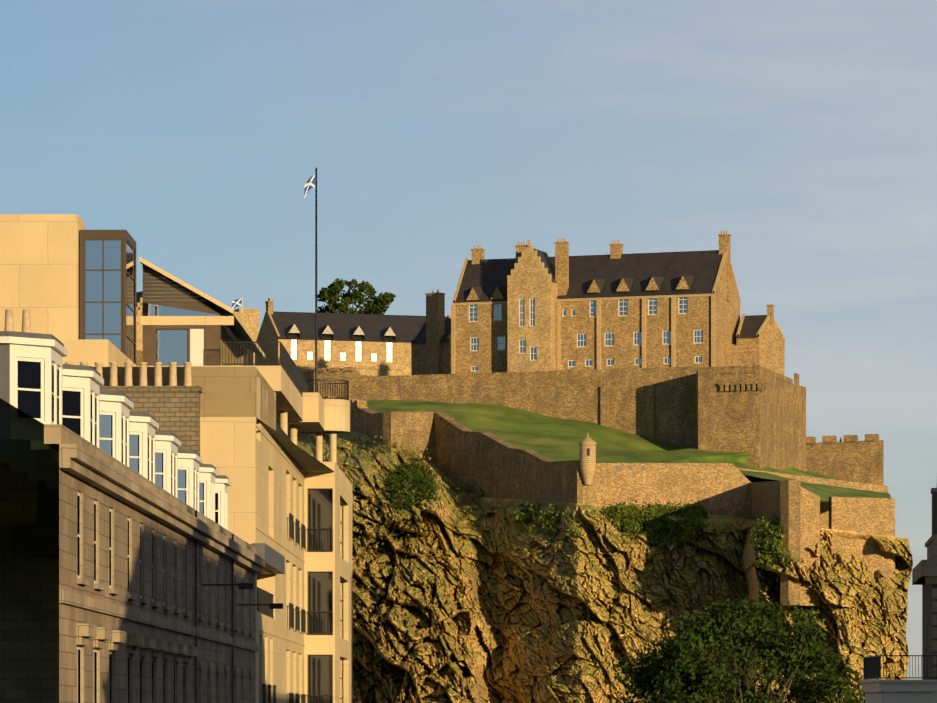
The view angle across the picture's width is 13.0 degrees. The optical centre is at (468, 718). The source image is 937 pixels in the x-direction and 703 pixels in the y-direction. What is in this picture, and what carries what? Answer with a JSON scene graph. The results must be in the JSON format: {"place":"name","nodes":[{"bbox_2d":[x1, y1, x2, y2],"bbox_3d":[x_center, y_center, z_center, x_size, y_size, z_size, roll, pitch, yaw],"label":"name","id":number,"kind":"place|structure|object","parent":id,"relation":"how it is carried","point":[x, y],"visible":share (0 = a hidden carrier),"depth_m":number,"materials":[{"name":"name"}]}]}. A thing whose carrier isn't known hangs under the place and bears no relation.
{"place":"outdoors","nodes":[
{"label":"outdoors","id":0,"kind":"place"},
{"bbox_2d":[317,278,395,314],"bbox_3d":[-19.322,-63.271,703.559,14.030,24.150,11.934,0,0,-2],"label":"tree","id":1,"kind":"object","parent":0,"point":[379,304],"depth_m":701.03,"materials":[{"name":"green plant"}]},
{"bbox_2d":[0,0,936,679],"label":"sky","id":2,"kind":"structure","parent":0,"point":[804,132],"materials":[{"name":"blue"}]},
{"bbox_2d":[451,231,784,375],"bbox_3d":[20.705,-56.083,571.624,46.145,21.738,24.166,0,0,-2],"label":"castle buildings","id":3,"kind":"structure","parent":0,"point":[529,307],"depth_m":566.47,"materials":[{"name":"brown stone"}]},
{"bbox_3d":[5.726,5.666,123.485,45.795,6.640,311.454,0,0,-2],"label":"street","id":4,"kind":"structure","parent":0,"visible":0},
{"bbox_2d":[0,309,282,702],"bbox_3d":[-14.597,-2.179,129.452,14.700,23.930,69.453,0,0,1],"label":"terraced building","id":5,"kind":"structure","parent":4,"relation":"on","point":[131,565],"depth_m":123.25,"materials":[{"name":"stone"}]},
{"bbox_2d":[0,214,351,702],"bbox_3d":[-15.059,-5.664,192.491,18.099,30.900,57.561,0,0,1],"label":"apartment building","id":6,"kind":"structure","parent":4,"relation":"on","point":[68,281],"depth_m":177.29,"materials":[{"name":"beige stone"}]},
{"bbox_2d":[242,167,317,391],"bbox_3d":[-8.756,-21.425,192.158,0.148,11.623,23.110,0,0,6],"label":"flagpoles","id":7,"kind":"object","parent":6,"relation":"on","point":[315,277],"visible":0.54,"depth_m":203.53,"materials":[{"name":"grey metal"}]},
{"bbox_2d":[232,299,241,308],"bbox_3d":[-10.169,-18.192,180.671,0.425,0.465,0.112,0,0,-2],"label":"flag","id":8,"kind":"object","parent":7,"relation":"attached to","point":[236,302],"visible":0.98,"depth_m":180.68,"materials":[{"name":"blue fabric"}]},
{"bbox_2d":[304,175,314,197],"bbox_3d":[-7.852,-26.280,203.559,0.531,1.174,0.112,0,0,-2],"label":"flag","id":9,"kind":"object","parent":7,"relation":"attached to","point":[309,184],"visible":1,"depth_m":203.57,"materials":[{"name":"blue fabric"}]},
{"bbox_2d":[609,595,864,702],"bbox_3d":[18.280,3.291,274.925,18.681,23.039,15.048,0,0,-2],"label":"tree","id":10,"kind":"object","parent":4,"relation":"on","point":[675,674],"depth_m":272.69,"materials":[{"name":"green plant"}]},
{"bbox_2d":[859,655,936,702],"bbox_3d":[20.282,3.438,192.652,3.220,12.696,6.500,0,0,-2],"label":"white bay","id":11,"kind":"object","parent":4,"relation":"on","point":[900,691],"visible":1,"depth_m":189.66,"materials":[{"name":"white paint"}]},
{"bbox_2d":[912,488,936,679],"bbox_3d":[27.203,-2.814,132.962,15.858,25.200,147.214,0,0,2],"label":"buildings","id":12,"kind":"structure","parent":4,"relation":"on","point":[924,573],"depth_m":195.26,"materials":[{"name":"stone"}]},
{"label":"ground","id":13,"kind":"structure","parent":0,"visible":0},
{"bbox_2d":[288,431,912,702],"bbox_3d":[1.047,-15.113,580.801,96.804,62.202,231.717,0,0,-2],"label":"castle rock","id":14,"kind":"object","parent":13,"relation":"on","point":[507,612],"visible":0.65,"depth_m":505.44,"materials":[{"name":"brown stone"}]},
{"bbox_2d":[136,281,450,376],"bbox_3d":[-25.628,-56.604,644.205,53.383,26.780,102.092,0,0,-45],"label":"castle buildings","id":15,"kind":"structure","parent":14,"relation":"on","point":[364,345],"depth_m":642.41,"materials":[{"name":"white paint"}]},
{"bbox_2d":[383,453,440,515],"bbox_3d":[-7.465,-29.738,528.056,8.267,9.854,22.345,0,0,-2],"label":"bush","id":16,"kind":"object","parent":14,"relation":"on","point":[420,480],"visible":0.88,"depth_m":524.90,"materials":[{"name":"green plant"}]},
{"bbox_2d":[348,433,488,593],"bbox_3d":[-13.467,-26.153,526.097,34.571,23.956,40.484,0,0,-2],"label":"rock tufts","id":17,"kind":"object","parent":14,"relation":"on","point":[407,451],"visible":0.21,"depth_m":525.71,"materials":[{"name":"green plant"}]},
{"bbox_2d":[301,365,894,606],"bbox_3d":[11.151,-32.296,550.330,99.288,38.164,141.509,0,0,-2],"label":"castle walls","id":18,"kind":"structure","parent":14,"relation":"on","point":[758,412],"depth_m":545.26,"materials":[{"name":"brown stone"}]},
{"bbox_2d":[367,399,842,482],"bbox_3d":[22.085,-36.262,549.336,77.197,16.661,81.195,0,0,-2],"label":"grass","id":19,"kind":"structure","parent":18,"relation":"on","point":[554,438],"depth_m":550.32,"materials":[{"name":"green plant"}]},
{"bbox_2d":[745,476,891,501],"bbox_3d":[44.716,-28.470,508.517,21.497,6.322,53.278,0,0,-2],"label":"grass","id":20,"kind":"structure","parent":18,"relation":"on","point":[824,492],"depth_m":514.88,"materials":[{"name":"green plant"}]},
{"bbox_2d":[601,498,713,554],"bbox_3d":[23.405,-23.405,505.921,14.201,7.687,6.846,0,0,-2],"label":"bush","id":21,"kind":"object","parent":14,"relation":"on","point":[630,514],"visible":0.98,"depth_m":506.21,"materials":[{"name":"green plant"}]},
{"bbox_2d":[508,500,825,636],"bbox_3d":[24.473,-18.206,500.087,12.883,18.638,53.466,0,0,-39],"label":"shrubs","id":22,"kind":"object","parent":14,"relation":"on","point":[773,533],"visible":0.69,"depth_m":484.50,"materials":[{"name":"green plant"}]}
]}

